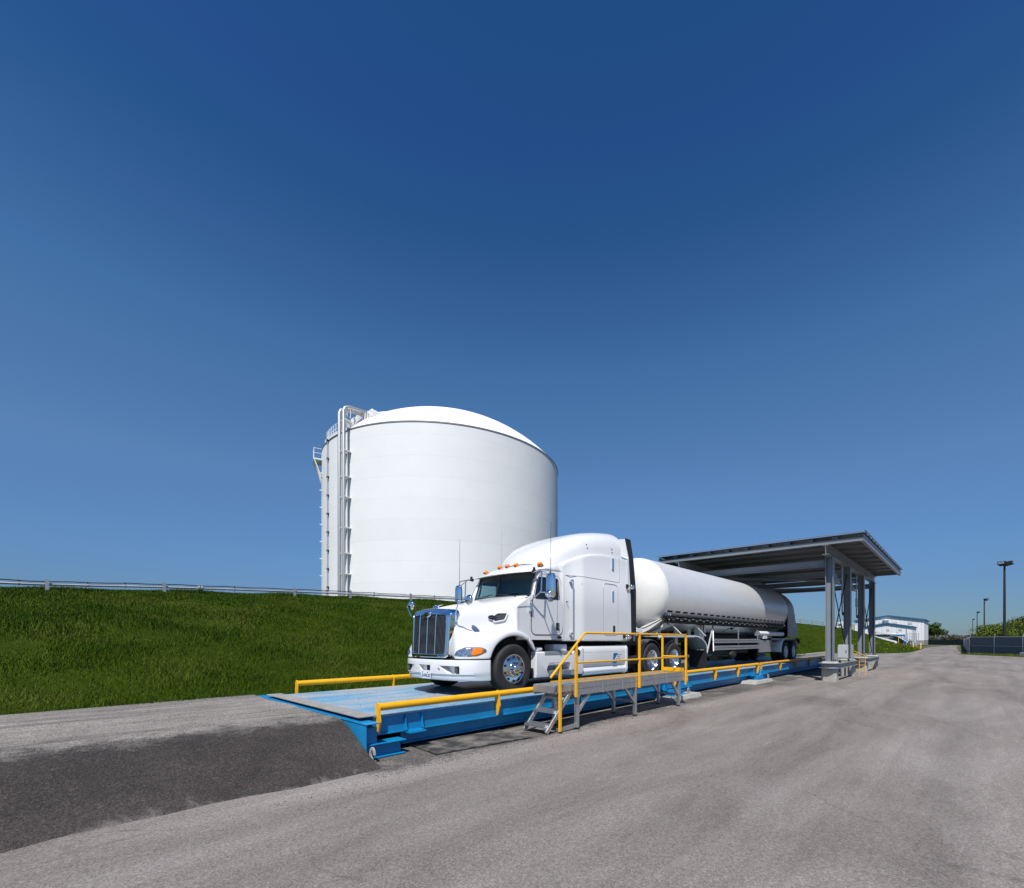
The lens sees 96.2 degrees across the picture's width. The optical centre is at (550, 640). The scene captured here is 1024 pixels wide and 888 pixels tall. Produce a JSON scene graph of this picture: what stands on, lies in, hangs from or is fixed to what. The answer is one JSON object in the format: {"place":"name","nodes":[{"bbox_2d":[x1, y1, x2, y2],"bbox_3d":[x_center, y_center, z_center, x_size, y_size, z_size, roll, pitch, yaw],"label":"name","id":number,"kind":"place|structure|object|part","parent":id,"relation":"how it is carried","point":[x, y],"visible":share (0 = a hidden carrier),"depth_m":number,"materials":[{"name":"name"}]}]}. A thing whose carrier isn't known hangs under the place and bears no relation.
{"place":"outdoors","nodes":[
{"label":"outdoors","id":0,"kind":"place"},
{"bbox_2d":[0,695,380,853],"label":"approach ramp","id":1,"kind":"structure","parent":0,"point":[50,795],"depth_m":5.10,"materials":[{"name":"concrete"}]},
{"bbox_2d":[0,585,922,714],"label":"grass berm","id":2,"kind":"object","parent":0,"point":[8,649],"depth_m":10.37,"materials":[{"name":"green plant"}]},
{"bbox_2d":[0,578,478,600],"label":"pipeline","id":3,"kind":"object","parent":2,"relation":"on","point":[46,584],"visible":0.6,"depth_m":18.68,"materials":[{"name":"metal"}]},
{"bbox_2d":[313,405,557,600],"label":"storage tank","id":4,"kind":"object","parent":2,"relation":"on","point":[425,500],"visible":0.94,"depth_m":45.30,"materials":[{"name":"white metal"}]},
{"bbox_2d":[799,619,824,625],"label":"crest railing","id":5,"kind":"object","parent":2,"relation":"on","point":[811,622],"visible":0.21,"depth_m":77.20,"materials":[{"name":"metal"}]},
{"bbox_2d":[0,645,1023,887],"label":"asphalt yard","id":6,"kind":"structure","parent":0,"point":[899,770],"depth_m":4.33,"materials":[{"name":"grey asphalt"}]},
{"bbox_2d":[657,530,902,661],"bbox_3d":[12.851,-1.670,24.750,8.770,5.080,12.850,0,0,42],"label":"canopy","id":7,"kind":"object","parent":6,"relation":"on","point":[863,556],"visible":0.77,"depth_m":21.90,"materials":[{"name":"grey metal"}]},
{"bbox_2d":[824,573,840,584],"bbox_3d":[12.494,-2.918,20.285,0.540,0.963,0.587,0,0,42],"label":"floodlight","id":8,"kind":"object","parent":7,"relation":"attached to","point":[837,581],"visible":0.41,"depth_m":20.07,"materials":[{"name":"grey metal"}]},
{"bbox_2d":[841,566,843,614],"bbox_3d":[13.462,-2.265,21.084,0.100,2.269,0.386,0,0,42],"label":"hose drop","id":9,"kind":"object","parent":7,"relation":"hanging from","point":[842,587],"visible":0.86,"depth_m":20.95,"materials":[{"name":"rubber"}]},
{"bbox_2d":[855,575,857,617],"bbox_3d":[15.892,-2.265,23.740,0.100,2.269,0.386,0,0,42],"label":"hose drop","id":10,"kind":"object","parent":7,"relation":"hanging from","point":[856,602],"visible":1,"depth_m":23.61,"materials":[{"name":"rubber"}]},
{"bbox_2d":[796,652,824,656],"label":"kerb","id":11,"kind":"structure","parent":6,"relation":"on","point":[811,654],"depth_m":50.78,"materials":[{"name":"grey concrete"}]},
{"bbox_2d":[821,661,838,680],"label":"concrete plinth","id":12,"kind":"structure","parent":6,"relation":"on","point":[827,674],"depth_m":18.47,"materials":[{"name":"grey concrete"}]},
{"bbox_2d":[818,660,857,668],"bbox_3d":[12.627,1.030,20.008,0.800,0.200,4.579,0,0,42],"label":"guard channel","id":13,"kind":"object","parent":12,"relation":"attached to","point":[839,665],"visible":0.87,"depth_m":18.58,"materials":[{"name":"grey paint"}]},
{"bbox_2d":[837,644,853,660],"bbox_3d":[13.318,0.545,20.593,0.714,0.730,0.370,0,0,10],"label":"electrical cabinet","id":14,"kind":"object","parent":13,"relation":"on","point":[842,651],"visible":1,"depth_m":20.54,"materials":[{"name":"grey metal"}]},
{"bbox_3d":[13.102,0.505,20.542,0.360,0.570,0.039,0,0,42],"label":"door","id":15,"kind":"part","parent":14,"relation":"part of","materials":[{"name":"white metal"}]},
{"bbox_2d":[840,659,854,675],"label":"concrete plinth","id":16,"kind":"structure","parent":6,"relation":"on","point":[848,671],"depth_m":21.15,"materials":[{"name":"grey concrete"}]},
{"bbox_2d":[854,651,865,674],"bbox_3d":[14.195,0.993,21.771,1.609,1.313,0.239,0,0,-8],"label":"access ladder","id":17,"kind":"object","parent":6,"relation":"on","point":[859,662],"visible":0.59,"depth_m":21.79,"materials":[{"name":"yellow metal"}]},
{"bbox_2d":[854,657,868,671],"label":"concrete plinth","id":18,"kind":"structure","parent":6,"relation":"on","point":[862,666],"depth_m":23.87,"materials":[{"name":"grey concrete"}]},
{"bbox_2d":[854,656,880,661],"bbox_3d":[17.564,1.030,25.405,0.800,0.200,4.549,0,0,42],"label":"guard channel","id":19,"kind":"object","parent":18,"relation":"attached to","point":[871,659],"visible":0.58,"depth_m":23.99,"materials":[{"name":"grey paint"}]},
{"bbox_2d":[866,655,877,668],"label":"concrete plinth","id":20,"kind":"structure","parent":6,"relation":"on","point":[873,665],"depth_m":26.50,"materials":[{"name":"grey concrete"}]},
{"bbox_2d":[0,0,1023,635],"label":"sky","id":21,"kind":"structure","parent":0,"point":[745,272],"materials":[{"name":"blue"}]},
{"bbox_2d":[366,668,839,782],"bbox_3d":[7.173,1.654,19.529,6.220,0.016,33.500,0,0,42],"label":"apron","id":22,"kind":"object","parent":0,"point":[605,714],"visible":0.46,"depth_m":8.44,"materials":[{"name":"concrete"}]},
{"bbox_2d":[259,693,405,759],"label":"abutment beam","id":23,"kind":"structure","parent":22,"relation":"on","point":[363,732],"depth_m":6.59,"materials":[{"name":"blue metal"}]},
{"bbox_2d":[0,682,780,812],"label":"gravel","id":24,"kind":"structure","parent":22,"relation":"on","point":[411,754],"depth_m":6.60,"materials":[{"name":"grey gravel"}]},
{"bbox_2d":[409,730,532,754],"bbox_3d":[-1.247,1.629,7.429,1.815,0.018,0.849,0,0,-42],"label":"gravel patch","id":25,"kind":"object","parent":22,"relation":"on","point":[451,744],"visible":1,"depth_m":7.32,"materials":[{"name":"grey gravel"}]},
{"bbox_2d":[523,632,686,734],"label":"access platform","id":26,"kind":"structure","parent":22,"relation":"on","point":[576,686],"depth_m":9.09,"materials":[{"name":"metal"}]},
{"bbox_2d":[649,691,701,701],"bbox_3d":[3.357,1.593,13.298,1.391,0.115,1.742,0,0,42],"label":"concrete pad","id":27,"kind":"object","parent":22,"relation":"on","point":[682,697],"visible":0.49,"depth_m":12.68,"materials":[{"name":"grey concrete"}]},
{"bbox_2d":[735,678,772,684],"bbox_3d":[7.744,1.593,18.094,1.391,0.115,2.042,0,0,42],"label":"concrete pad","id":28,"kind":"object","parent":22,"relation":"on","point":[752,682],"visible":0.52,"depth_m":17.33,"materials":[{"name":"grey concrete"}]},
{"bbox_2d":[287,655,824,743],"bbox_3d":[5.772,1.202,18.276,4.393,0.757,28.640,0,0,42],"label":"weighbridge","id":29,"kind":"object","parent":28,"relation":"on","point":[413,715],"visible":0.55,"depth_m":9.02,"materials":[{"name":"blue metal"}]},
{"bbox_2d":[406,533,707,689],"bbox_3d":[1.058,-0.943,13.155,3.466,4.065,10.650,0,0,42],"label":"semi truck","id":30,"kind":"object","parent":29,"relation":"on","point":[547,606],"visible":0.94,"depth_m":10.71,"materials":[{"name":"white paint"}]},
{"bbox_3d":[-0.083,-0.800,10.265,0.120,1.366,1.041,0,0,42],"label":"cab door","id":31,"kind":"part","parent":30,"relation":"part of","materials":[{"name":"white paint"}]},
{"bbox_2d":[627,558,799,660],"bbox_3d":[7.294,-0.848,19.972,2.564,3.876,16.121,0,0,42],"label":"tank trailer","id":32,"kind":"object","parent":29,"relation":"on","point":[735,620],"visible":0.9,"depth_m":17.30,"materials":[{"name":"white paint"}]},
{"bbox_2d":[875,632,898,642],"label":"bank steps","id":33,"kind":"structure","parent":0,"point":[888,639],"depth_m":84.03,"materials":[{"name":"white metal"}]},
{"bbox_2d":[799,645,998,656],"bbox_3d":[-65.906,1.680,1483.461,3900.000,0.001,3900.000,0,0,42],"label":"ground","id":34,"kind":"structure","parent":0,"point":[961,648],"depth_m":122.07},
{"bbox_2d":[865,623,916,642],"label":"annex","id":35,"kind":"object","parent":34,"relation":"on","point":[886,628],"visible":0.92,"depth_m":116.73,"materials":[{"name":"white metal"}]},
{"bbox_2d":[853,615,929,644],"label":"warehouse","id":36,"kind":"structure","parent":34,"relation":"on","point":[921,624],"depth_m":137.41,"materials":[{"name":"white metal"}]},
{"bbox_2d":[876,634,914,644],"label":"retaining wall","id":37,"kind":"structure","parent":34,"relation":"on","point":[893,638],"depth_m":103.12,"materials":[{"name":"concrete"}]},
{"bbox_2d":[890,633,905,643],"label":"dock canopy","id":38,"kind":"object","parent":34,"relation":"on","point":[896,634],"visible":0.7,"depth_m":99.54,"materials":[{"name":"white metal"}]},
{"bbox_2d":[906,628,918,645],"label":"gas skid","id":39,"kind":"object","parent":34,"relation":"on","point":[910,642],"visible":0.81,"depth_m":91.52,"materials":[{"name":"metal"}]},
{"bbox_2d":[928,622,948,638],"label":"tree","id":40,"kind":"object","parent":34,"relation":"on","point":[934,629],"visible":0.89,"depth_m":202.59,"materials":[{"name":"green plant"}]},
{"bbox_2d":[928,639,962,644],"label":"fence","id":41,"kind":"object","parent":34,"relation":"on","point":[945,642],"visible":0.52,"depth_m":160.25,"materials":[{"name":"grey metal"}]},
{"bbox_2d":[928,634,972,639],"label":"hedge","id":42,"kind":"object","parent":34,"relation":"on","point":[951,637],"visible":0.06,"depth_m":169.20,"materials":[{"name":"green plant"}]},
{"bbox_2d":[963,637,968,651],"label":"return fence","id":43,"kind":"object","parent":34,"relation":"on","point":[966,643],"visible":0.88,"depth_m":71.79,"materials":[{"name":"metal"}]},
{"bbox_2d":[984,598,988,625],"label":"lamp post","id":44,"kind":"object","parent":34,"relation":"on","point":[985,599],"visible":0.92,"depth_m":116.88,"materials":[{"name":"black metal"}]},
{"bbox_2d":[965,626,1010,638],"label":"bush","id":45,"kind":"object","parent":34,"relation":"on","point":[975,634],"visible":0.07,"depth_m":76.97,"materials":[{"name":"green plant"}]},
{"bbox_2d":[968,622,1023,636],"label":"bush","id":46,"kind":"object","parent":34,"relation":"on","point":[991,630],"visible":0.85,"depth_m":72.95,"materials":[{"name":"green plant"}]},
{"bbox_2d":[997,560,1013,636],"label":"lamp post","id":47,"kind":"object","parent":34,"relation":"on","point":[1004,564],"visible":0.99,"depth_m":61.90,"materials":[{"name":"black metal"}]},
{"bbox_2d":[1001,621,1023,635],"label":"bush","id":48,"kind":"object","parent":34,"relation":"on","point":[1013,632],"visible":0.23,"depth_m":74.93,"materials":[{"name":"green plant"}]},
{"bbox_2d":[934,632,974,637],"bbox_3d":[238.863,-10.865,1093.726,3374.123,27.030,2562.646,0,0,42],"label":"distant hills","id":49,"kind":"structure","parent":0,"point":[958,634],"depth_m":1181.63,"materials":[{"name":"plant"}]},
{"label":"verge","id":50,"kind":"structure","parent":0,"visible":0},
{"bbox_2d":[961,652,1018,655],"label":"verge weeds","id":51,"kind":"object","parent":50,"relation":"on","point":[993,654],"visible":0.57,"depth_m":49.41,"materials":[{"name":"green plant"}]},
{"bbox_2d":[969,634,1023,654],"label":"fence","id":52,"kind":"object","parent":50,"relation":"on","point":[1005,645],"visible":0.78,"depth_m":49.58,"materials":[{"name":"metal"}]},
{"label":"wooded rise","id":53,"kind":"structure","parent":0,"visible":0},
{"bbox_2d":[1006,619,1023,630],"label":"bush","id":54,"kind":"object","parent":53,"relation":"on","point":[1020,624],"visible":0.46,"depth_m":76.20,"materials":[{"name":"green plant"}]},
{"bbox_2d":[1007,616,1023,623],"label":"bush","id":55,"kind":"object","parent":53,"relation":"on","point":[1022,619],"visible":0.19,"depth_m":103.61,"materials":[{"name":"green plant"}]}
]}

